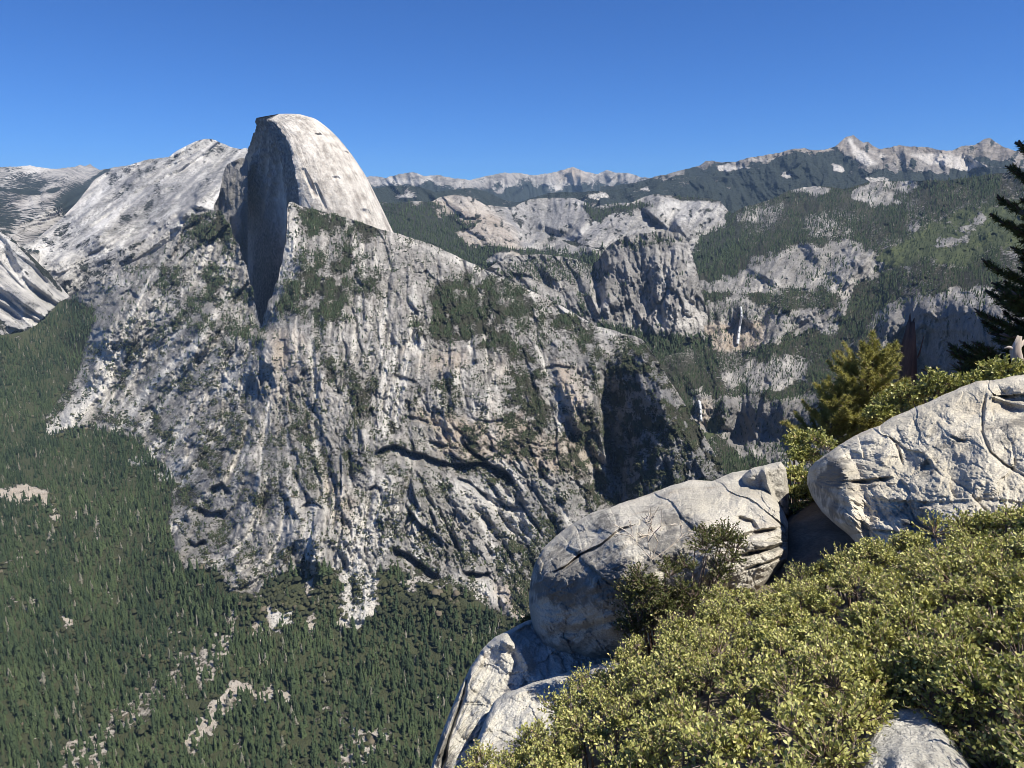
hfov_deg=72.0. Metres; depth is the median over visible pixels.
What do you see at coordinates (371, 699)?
conifer tree
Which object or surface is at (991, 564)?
shrub
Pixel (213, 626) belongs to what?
conifer tree
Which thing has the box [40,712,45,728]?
conifer tree
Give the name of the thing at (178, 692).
conifer tree
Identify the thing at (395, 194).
wooded mountains
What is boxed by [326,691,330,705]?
conifer tree
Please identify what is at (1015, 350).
dead stump
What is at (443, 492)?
cliff brush
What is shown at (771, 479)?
boulder
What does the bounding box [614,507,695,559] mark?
dead twigs
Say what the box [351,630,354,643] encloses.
conifer tree
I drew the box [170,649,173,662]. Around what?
conifer tree
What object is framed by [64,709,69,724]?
conifer tree
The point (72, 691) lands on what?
conifer tree
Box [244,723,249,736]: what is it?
conifer tree
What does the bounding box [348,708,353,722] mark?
conifer tree
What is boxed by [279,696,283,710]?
conifer tree
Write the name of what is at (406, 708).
conifer tree
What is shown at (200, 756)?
conifer tree
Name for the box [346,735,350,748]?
conifer tree
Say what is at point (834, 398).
young pine
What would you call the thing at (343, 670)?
conifer tree
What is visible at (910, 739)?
boulder
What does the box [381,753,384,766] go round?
conifer tree
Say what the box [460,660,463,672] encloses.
conifer tree
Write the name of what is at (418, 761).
conifer tree
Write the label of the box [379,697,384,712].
conifer tree
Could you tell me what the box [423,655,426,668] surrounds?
conifer tree
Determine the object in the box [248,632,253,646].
conifer tree
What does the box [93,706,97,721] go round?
conifer tree
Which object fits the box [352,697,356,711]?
conifer tree
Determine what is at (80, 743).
conifer tree
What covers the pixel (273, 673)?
conifer tree
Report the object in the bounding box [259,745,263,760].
conifer tree
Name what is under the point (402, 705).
conifer tree
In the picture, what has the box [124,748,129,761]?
conifer tree
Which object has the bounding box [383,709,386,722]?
conifer tree
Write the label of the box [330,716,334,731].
conifer tree
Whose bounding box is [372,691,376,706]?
conifer tree
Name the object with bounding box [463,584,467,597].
conifer tree
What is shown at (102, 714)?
conifer tree
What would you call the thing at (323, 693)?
conifer tree
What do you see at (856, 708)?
shrub
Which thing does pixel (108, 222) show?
mountain shoulder
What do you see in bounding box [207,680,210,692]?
conifer tree
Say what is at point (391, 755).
conifer tree
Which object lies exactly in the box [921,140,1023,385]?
fir tree
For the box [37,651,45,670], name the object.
conifer tree
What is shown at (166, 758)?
conifer tree
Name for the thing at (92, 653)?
conifer tree
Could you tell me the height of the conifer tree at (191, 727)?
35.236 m
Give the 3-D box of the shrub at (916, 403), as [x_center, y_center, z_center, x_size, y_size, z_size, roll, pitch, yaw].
[4.399,0.286,8.045,0.768,0.734,0.642,0,13,0]
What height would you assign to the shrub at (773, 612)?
0.842 m
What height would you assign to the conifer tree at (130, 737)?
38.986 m
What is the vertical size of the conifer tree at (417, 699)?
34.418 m
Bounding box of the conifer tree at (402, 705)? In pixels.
[399,697,403,712]
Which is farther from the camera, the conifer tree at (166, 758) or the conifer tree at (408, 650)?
the conifer tree at (408, 650)
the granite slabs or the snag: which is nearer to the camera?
the snag
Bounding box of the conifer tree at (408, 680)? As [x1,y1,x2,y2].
[407,671,410,683]
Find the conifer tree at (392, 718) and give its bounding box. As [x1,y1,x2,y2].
[390,706,394,721]
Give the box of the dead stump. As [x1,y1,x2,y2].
[1004,335,1023,364]
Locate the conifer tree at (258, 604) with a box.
[257,595,261,608]
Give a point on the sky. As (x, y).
(461, 89)
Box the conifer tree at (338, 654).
[337,646,341,661]
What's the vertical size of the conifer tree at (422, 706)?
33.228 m
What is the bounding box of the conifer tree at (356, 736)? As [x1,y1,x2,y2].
[354,727,358,738]
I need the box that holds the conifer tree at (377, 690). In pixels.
[374,678,379,694]
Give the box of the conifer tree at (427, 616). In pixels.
[425,606,428,622]
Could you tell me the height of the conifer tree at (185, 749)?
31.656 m
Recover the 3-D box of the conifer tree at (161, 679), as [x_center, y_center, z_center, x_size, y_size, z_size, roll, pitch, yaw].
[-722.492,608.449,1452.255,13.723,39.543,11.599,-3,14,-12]
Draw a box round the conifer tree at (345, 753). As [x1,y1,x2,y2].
[342,743,347,756]
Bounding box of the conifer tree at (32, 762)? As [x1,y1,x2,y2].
[29,753,35,767]
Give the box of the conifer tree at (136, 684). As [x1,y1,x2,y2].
[134,674,139,688]
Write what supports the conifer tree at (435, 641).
on the mountain cliff
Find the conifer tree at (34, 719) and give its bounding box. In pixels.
[30,709,37,724]
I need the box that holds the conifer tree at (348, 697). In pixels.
[347,692,351,706]
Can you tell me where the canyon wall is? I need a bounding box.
[0,232,68,334]
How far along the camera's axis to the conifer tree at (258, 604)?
1599.01 m
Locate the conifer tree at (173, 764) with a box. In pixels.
[170,756,176,767]
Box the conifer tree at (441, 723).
[439,715,443,727]
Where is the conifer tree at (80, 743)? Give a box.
[77,732,83,749]
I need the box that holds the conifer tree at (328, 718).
[326,710,330,723]
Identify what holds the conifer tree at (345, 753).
on the mountain cliff
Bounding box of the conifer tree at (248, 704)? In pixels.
[247,698,251,713]
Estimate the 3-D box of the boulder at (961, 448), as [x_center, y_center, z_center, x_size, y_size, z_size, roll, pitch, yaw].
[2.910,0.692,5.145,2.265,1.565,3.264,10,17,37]
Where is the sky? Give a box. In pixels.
[0,0,1023,179]
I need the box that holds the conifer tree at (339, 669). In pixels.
[338,660,341,675]
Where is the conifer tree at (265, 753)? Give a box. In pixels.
[264,744,267,757]
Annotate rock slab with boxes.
[471,660,617,767]
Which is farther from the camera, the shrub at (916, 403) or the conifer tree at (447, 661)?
the conifer tree at (447, 661)
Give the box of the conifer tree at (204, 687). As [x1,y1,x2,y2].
[201,679,207,698]
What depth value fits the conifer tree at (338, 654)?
1515.36 m
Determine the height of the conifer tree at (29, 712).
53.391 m
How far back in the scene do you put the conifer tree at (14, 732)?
1322.51 m
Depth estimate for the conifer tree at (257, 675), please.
1460.72 m
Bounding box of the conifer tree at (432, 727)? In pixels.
[428,716,435,735]
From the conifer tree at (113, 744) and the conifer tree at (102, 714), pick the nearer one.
the conifer tree at (113, 744)
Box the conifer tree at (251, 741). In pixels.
[249,735,255,752]
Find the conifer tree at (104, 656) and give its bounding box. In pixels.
[102,646,107,664]
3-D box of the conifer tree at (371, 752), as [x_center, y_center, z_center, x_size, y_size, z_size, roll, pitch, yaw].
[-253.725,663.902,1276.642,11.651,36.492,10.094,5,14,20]
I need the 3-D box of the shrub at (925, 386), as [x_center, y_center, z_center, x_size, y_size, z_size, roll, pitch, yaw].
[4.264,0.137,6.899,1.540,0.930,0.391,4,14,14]
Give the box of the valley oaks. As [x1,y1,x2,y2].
[0,299,515,767]
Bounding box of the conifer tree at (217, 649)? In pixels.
[214,636,220,651]
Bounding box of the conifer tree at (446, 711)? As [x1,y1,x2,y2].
[444,701,448,713]
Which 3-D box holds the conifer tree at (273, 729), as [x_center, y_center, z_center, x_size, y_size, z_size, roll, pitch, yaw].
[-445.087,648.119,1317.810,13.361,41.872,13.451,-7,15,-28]
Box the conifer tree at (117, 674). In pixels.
[115,667,119,679]
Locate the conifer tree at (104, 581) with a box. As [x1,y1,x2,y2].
[102,570,108,586]
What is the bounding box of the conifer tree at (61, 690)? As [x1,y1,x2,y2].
[59,685,64,698]
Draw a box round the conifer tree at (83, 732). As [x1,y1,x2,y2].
[81,725,88,740]
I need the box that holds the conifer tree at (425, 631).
[423,621,428,635]
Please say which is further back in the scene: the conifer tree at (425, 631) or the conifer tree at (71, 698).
the conifer tree at (425, 631)
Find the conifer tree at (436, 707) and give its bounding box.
[434,693,439,710]
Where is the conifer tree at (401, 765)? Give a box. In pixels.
[399,757,403,767]
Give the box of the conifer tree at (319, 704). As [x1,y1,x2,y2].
[317,696,322,711]
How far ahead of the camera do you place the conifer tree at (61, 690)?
1437.58 m
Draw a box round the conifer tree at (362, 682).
[359,670,365,686]
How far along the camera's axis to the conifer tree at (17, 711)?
1383.34 m
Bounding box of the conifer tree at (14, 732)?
[11,725,17,740]
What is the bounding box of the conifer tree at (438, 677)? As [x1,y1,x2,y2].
[436,669,440,683]
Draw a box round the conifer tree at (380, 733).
[376,719,384,743]
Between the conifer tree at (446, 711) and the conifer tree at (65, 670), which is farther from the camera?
the conifer tree at (65, 670)
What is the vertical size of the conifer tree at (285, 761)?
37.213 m
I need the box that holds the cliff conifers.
[49,203,724,615]
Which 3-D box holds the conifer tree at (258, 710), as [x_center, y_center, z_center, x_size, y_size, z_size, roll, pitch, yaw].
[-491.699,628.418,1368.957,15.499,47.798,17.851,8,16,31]
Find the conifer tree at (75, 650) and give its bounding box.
[72,643,77,658]
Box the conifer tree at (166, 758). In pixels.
[164,748,169,762]
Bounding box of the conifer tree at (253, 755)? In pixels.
[251,749,255,761]
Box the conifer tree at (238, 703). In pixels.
[236,696,240,712]
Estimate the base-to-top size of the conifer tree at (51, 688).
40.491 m
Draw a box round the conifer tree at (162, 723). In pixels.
[160,712,166,727]
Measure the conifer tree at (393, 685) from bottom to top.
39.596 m
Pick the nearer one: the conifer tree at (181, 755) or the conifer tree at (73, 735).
the conifer tree at (181, 755)
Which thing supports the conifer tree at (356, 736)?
on the mountain cliff
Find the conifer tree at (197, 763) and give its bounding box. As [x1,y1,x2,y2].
[195,756,200,767]
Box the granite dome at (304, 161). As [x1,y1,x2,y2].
[245,114,392,325]
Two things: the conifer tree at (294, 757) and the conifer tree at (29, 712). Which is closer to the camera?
the conifer tree at (294, 757)
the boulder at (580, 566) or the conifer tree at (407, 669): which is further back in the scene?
the conifer tree at (407, 669)
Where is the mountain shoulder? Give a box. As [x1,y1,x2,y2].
[23,139,247,296]
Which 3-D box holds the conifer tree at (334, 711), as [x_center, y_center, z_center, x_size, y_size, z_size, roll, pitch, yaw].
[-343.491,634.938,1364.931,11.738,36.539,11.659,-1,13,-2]
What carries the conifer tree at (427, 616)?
on the mountain cliff
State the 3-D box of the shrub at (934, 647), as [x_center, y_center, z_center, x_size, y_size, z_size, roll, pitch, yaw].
[1.394,1.004,2.471,0.599,0.557,0.694,0,13,0]
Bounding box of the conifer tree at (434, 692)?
[432,686,437,703]
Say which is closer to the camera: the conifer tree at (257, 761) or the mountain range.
the conifer tree at (257, 761)
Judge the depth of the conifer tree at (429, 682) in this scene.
1451.65 m
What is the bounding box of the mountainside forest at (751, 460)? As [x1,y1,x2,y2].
[655,172,1023,503]
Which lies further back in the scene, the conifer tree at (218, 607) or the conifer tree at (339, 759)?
the conifer tree at (218, 607)
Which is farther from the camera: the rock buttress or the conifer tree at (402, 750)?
the rock buttress
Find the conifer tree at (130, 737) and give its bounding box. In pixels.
[127,731,133,747]
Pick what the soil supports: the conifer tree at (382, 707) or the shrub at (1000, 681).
the shrub at (1000, 681)
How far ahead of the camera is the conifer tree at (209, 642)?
1546.00 m
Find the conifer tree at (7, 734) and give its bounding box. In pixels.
[4,727,9,745]
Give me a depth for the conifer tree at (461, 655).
1504.81 m
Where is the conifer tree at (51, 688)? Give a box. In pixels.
[48,681,53,695]
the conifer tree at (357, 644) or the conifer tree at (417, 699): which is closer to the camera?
the conifer tree at (417, 699)
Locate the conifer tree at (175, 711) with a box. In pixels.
[172,702,177,719]
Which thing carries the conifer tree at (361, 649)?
on the mountain cliff
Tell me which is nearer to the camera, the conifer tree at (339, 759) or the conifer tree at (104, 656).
the conifer tree at (339, 759)
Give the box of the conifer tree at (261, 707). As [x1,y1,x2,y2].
[256,693,262,712]
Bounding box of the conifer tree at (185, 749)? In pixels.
[183,742,187,755]
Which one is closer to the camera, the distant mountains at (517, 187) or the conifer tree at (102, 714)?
the conifer tree at (102, 714)
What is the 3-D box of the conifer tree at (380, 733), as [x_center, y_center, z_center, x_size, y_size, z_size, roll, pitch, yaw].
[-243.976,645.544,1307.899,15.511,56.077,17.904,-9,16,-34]
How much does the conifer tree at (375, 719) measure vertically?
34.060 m
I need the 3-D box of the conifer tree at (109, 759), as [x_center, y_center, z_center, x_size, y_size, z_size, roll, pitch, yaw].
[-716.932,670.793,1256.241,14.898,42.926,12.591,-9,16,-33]
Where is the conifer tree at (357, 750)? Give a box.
[355,745,360,757]
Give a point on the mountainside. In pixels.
(938, 333)
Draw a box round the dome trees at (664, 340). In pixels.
[493,231,708,354]
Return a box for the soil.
[553,499,1015,767]
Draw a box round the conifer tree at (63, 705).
[61,696,66,712]
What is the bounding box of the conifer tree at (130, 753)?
[127,742,133,760]
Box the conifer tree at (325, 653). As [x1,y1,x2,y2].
[323,643,328,656]
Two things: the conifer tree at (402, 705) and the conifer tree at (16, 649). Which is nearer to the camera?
the conifer tree at (402, 705)
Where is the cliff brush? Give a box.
[45,202,724,620]
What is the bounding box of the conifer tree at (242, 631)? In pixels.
[240,628,245,641]
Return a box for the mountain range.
[600,135,1023,213]
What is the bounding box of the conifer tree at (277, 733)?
[275,726,279,741]
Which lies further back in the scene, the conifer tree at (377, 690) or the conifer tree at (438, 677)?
the conifer tree at (438, 677)
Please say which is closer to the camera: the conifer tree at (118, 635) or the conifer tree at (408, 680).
the conifer tree at (408, 680)
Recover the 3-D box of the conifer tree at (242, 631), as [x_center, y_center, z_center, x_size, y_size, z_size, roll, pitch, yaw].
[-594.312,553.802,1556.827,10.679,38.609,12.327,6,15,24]
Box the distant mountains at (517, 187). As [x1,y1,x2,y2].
[367,167,649,201]
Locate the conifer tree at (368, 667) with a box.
[365,653,371,674]
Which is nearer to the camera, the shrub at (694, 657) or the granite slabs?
the shrub at (694, 657)
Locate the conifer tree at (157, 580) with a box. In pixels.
[154,574,159,588]
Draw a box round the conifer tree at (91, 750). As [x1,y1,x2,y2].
[88,737,94,754]
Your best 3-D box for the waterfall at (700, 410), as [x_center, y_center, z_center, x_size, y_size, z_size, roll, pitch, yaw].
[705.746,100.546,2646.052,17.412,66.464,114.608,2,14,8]
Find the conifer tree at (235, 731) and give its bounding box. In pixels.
[233,725,239,738]
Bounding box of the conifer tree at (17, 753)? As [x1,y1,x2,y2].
[16,747,21,762]
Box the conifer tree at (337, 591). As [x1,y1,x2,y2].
[335,580,339,594]
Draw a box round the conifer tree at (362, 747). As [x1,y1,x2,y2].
[359,737,364,750]
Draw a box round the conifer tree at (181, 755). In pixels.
[178,744,185,764]
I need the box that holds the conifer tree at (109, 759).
[106,751,114,767]
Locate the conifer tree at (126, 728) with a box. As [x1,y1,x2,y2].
[124,717,129,731]
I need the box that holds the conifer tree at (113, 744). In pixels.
[111,735,116,749]
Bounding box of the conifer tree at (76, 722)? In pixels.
[73,715,79,729]
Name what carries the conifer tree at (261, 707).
on the mountain cliff
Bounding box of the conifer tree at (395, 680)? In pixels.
[394,671,397,686]
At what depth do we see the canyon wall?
4162.50 m
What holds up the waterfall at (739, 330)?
on the mountainside
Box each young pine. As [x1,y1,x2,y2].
[779,374,871,457]
[819,329,911,435]
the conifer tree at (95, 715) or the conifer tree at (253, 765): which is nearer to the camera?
the conifer tree at (253, 765)
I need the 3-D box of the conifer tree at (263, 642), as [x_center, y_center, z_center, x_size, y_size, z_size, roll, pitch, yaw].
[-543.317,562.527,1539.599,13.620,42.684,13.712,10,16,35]
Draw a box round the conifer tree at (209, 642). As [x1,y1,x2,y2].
[207,633,212,649]
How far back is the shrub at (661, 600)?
4.66 m
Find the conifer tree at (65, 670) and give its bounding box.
[62,662,67,678]
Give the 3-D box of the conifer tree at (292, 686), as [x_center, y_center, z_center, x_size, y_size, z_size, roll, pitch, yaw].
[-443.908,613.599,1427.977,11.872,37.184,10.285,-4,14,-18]
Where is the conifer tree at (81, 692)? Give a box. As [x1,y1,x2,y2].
[80,688,85,702]
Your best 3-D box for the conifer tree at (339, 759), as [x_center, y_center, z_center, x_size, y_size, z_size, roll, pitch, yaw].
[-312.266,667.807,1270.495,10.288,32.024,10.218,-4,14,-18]
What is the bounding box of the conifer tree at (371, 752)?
[369,744,373,758]
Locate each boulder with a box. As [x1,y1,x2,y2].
[529,470,787,658]
[742,462,788,515]
[807,375,1023,584]
[855,707,970,767]
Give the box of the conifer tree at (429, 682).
[427,671,431,686]
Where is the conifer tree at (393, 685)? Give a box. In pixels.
[391,678,395,690]
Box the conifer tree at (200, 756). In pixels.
[197,745,203,762]
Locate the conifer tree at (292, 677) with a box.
[289,665,296,689]
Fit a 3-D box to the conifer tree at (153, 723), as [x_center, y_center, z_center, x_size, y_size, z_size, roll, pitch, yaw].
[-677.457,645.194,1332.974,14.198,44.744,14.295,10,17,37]
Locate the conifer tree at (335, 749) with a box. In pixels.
[332,740,337,756]
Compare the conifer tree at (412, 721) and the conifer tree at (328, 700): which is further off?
the conifer tree at (328, 700)
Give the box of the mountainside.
[654,172,1023,484]
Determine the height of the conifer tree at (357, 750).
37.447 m
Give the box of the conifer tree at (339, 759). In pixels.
[336,748,341,762]
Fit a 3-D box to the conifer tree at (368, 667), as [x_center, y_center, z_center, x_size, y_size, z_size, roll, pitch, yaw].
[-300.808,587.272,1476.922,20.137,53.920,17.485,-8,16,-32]
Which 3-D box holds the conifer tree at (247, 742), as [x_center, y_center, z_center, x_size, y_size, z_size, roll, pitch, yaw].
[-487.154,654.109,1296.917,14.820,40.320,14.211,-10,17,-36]
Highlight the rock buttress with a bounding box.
[214,158,248,268]
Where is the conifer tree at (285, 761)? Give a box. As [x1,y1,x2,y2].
[282,750,287,765]
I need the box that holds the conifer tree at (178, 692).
[176,685,181,699]
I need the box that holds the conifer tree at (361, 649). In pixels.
[358,636,364,652]
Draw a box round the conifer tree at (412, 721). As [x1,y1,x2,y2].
[410,714,415,732]
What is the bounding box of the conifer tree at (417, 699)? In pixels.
[415,688,419,702]
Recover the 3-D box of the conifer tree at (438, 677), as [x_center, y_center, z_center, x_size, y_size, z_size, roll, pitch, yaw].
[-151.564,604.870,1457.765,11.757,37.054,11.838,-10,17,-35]
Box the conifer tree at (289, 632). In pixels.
[287,625,291,638]
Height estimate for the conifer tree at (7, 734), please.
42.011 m
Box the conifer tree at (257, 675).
[256,666,259,680]
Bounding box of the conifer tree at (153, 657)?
[150,649,159,670]
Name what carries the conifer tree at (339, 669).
on the mountain cliff
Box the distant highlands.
[0,164,127,268]
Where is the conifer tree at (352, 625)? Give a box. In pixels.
[350,616,356,635]
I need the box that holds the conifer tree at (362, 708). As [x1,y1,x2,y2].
[360,700,365,714]
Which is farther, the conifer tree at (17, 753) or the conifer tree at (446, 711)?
the conifer tree at (446, 711)
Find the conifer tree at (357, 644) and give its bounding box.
[355,633,359,646]
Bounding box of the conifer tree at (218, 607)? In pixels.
[215,598,222,614]
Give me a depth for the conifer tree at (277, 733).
1311.96 m
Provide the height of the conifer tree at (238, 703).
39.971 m
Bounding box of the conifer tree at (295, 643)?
[292,632,298,650]
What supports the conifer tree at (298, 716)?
on the mountain cliff
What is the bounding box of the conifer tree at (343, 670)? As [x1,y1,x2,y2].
[339,662,346,679]
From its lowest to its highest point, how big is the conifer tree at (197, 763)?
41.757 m
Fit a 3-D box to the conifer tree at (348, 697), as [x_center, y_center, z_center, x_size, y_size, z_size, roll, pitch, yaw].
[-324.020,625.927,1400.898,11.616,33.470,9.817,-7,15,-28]
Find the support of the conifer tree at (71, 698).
on the mountain cliff
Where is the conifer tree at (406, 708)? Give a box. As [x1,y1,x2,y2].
[404,698,408,713]
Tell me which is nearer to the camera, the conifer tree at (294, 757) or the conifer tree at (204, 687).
the conifer tree at (294, 757)
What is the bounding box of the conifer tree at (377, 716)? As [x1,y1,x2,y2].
[376,709,379,721]
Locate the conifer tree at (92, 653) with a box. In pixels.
[90,646,95,660]
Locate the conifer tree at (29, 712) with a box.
[28,703,35,726]
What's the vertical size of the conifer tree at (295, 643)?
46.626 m
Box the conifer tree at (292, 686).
[290,679,295,693]
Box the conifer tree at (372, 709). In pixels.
[369,703,374,718]
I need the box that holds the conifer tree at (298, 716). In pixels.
[296,707,301,720]
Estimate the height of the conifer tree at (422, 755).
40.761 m
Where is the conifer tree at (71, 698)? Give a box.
[68,689,75,704]
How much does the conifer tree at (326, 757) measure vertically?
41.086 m
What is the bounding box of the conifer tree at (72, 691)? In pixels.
[71,687,77,701]
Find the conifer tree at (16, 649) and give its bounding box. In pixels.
[13,635,20,656]
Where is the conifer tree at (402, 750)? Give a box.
[400,745,405,758]
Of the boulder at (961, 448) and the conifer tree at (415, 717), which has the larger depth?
the conifer tree at (415, 717)
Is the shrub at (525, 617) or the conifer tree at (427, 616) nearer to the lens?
the shrub at (525, 617)
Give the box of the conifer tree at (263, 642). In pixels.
[261,633,264,648]
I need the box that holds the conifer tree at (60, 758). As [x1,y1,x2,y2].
[55,747,64,765]
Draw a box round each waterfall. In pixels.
[697,400,702,421]
[736,307,742,343]
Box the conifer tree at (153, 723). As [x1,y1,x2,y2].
[149,715,157,734]
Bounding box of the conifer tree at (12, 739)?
[9,730,18,750]
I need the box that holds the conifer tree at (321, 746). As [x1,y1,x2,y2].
[319,737,323,749]
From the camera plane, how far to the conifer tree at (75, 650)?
1567.87 m
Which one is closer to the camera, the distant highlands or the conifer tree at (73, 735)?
the conifer tree at (73, 735)
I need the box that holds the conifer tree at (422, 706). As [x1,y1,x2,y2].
[420,698,423,710]
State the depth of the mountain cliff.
2065.12 m
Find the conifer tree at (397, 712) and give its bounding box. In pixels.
[394,699,401,720]
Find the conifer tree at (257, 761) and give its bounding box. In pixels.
[255,752,260,767]
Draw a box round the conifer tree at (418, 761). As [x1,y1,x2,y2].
[416,752,421,766]
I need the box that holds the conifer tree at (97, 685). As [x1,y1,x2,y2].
[96,678,101,692]
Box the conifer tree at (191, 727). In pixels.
[189,717,194,730]
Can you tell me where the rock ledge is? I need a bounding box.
[431,620,617,767]
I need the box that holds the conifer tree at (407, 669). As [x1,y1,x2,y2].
[405,656,409,672]
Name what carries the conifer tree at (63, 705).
on the mountain cliff
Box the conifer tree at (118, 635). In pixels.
[115,625,121,640]
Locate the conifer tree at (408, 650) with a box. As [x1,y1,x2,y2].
[407,643,410,657]
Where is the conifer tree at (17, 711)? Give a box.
[15,703,22,716]
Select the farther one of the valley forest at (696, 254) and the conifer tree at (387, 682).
the valley forest at (696, 254)
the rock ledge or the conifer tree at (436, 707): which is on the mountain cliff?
the conifer tree at (436, 707)
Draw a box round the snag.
[899,313,923,385]
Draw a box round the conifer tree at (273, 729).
[270,722,275,736]
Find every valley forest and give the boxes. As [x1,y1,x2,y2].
[0,294,526,767]
[380,195,734,273]
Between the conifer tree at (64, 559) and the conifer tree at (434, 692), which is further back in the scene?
the conifer tree at (64, 559)
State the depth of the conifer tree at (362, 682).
1446.48 m
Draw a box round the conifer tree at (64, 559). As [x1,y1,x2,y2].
[62,550,68,566]
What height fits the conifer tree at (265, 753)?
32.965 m
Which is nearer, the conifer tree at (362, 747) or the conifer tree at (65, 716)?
the conifer tree at (362, 747)
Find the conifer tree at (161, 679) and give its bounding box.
[158,672,162,686]
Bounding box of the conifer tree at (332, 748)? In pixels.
[330,742,333,756]
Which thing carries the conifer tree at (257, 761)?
on the mountain cliff
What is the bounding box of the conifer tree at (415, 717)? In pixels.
[414,711,417,722]
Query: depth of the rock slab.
4.98 m
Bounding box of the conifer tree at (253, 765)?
[251,757,255,767]
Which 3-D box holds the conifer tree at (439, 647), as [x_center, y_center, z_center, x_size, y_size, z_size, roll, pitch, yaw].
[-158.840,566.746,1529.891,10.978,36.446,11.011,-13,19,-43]
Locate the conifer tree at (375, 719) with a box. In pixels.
[373,712,377,725]
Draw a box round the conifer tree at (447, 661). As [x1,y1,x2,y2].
[446,652,449,666]
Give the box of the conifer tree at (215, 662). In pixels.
[213,652,219,667]
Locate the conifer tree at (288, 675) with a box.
[286,666,289,679]
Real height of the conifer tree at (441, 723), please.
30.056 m
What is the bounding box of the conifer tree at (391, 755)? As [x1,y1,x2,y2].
[389,747,393,759]
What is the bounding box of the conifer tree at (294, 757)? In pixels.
[292,745,298,760]
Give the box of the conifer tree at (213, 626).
[210,614,217,633]
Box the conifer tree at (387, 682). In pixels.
[385,672,389,686]
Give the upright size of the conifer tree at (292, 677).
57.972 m
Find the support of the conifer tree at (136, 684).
on the mountain cliff
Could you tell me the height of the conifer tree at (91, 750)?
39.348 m
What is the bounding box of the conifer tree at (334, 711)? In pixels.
[333,705,337,717]
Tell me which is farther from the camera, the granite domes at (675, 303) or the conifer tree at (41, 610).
the granite domes at (675, 303)
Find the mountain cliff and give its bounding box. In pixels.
[0,202,725,767]
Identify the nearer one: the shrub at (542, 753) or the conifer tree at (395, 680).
the shrub at (542, 753)
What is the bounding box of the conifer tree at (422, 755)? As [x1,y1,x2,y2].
[421,745,426,763]
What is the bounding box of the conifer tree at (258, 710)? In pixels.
[256,699,262,718]
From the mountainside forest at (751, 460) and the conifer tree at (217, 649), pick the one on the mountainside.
the mountainside forest at (751, 460)
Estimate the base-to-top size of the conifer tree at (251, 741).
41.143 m
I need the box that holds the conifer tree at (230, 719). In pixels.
[227,706,232,723]
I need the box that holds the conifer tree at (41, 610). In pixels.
[38,600,44,617]
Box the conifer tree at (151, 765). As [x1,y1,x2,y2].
[149,756,154,767]
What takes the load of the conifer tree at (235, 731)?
on the mountain cliff
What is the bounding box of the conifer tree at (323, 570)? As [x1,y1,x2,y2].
[321,561,326,575]
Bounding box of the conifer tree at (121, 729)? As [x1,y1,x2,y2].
[118,719,124,733]
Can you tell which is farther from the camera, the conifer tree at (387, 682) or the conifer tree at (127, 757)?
the conifer tree at (387, 682)
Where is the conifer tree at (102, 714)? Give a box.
[100,707,105,720]
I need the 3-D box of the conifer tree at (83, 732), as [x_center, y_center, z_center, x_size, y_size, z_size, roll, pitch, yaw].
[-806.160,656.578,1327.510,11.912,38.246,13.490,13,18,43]
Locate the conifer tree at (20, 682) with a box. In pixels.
[17,677,23,691]
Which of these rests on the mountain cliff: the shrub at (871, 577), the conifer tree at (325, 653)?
the conifer tree at (325, 653)
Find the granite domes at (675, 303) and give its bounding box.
[485,231,708,353]
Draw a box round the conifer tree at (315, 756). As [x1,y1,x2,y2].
[313,748,317,764]
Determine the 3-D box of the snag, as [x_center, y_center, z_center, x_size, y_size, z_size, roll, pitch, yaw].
[9.981,-0.324,17.711,0.558,2.904,0.453,0,13,0]
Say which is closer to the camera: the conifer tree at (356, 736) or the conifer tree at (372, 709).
the conifer tree at (356, 736)
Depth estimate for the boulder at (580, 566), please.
5.59 m
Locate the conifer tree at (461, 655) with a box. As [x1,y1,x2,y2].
[459,643,464,661]
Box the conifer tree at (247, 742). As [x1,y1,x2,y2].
[245,731,249,749]
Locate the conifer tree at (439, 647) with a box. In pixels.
[437,638,441,651]
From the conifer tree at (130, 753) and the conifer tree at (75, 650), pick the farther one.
the conifer tree at (75, 650)
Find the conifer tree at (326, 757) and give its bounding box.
[324,750,330,767]
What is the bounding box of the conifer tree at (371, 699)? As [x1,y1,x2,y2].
[370,694,375,708]
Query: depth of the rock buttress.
3890.24 m
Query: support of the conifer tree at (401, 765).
on the mountain cliff
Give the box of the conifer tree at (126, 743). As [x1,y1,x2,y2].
[124,737,127,749]
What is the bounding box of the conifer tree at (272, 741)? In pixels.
[269,730,275,746]
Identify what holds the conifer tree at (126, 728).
on the mountain cliff
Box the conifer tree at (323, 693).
[320,684,325,696]
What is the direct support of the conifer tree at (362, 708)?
on the mountain cliff
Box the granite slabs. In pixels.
[379,194,740,272]
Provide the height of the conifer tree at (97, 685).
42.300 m
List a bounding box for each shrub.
[454,716,587,767]
[514,612,530,626]
[536,640,702,767]
[589,688,779,767]
[606,515,753,659]
[622,580,758,724]
[709,631,898,767]
[729,559,853,683]
[780,426,837,514]
[814,594,998,729]
[820,527,970,652]
[859,380,928,424]
[860,353,1023,422]
[902,596,1023,767]
[911,497,1023,657]
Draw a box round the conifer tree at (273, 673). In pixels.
[271,666,274,678]
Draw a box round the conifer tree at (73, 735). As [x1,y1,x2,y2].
[70,725,77,740]
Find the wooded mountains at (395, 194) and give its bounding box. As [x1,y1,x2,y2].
[373,176,730,207]
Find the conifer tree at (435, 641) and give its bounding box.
[433,633,437,645]

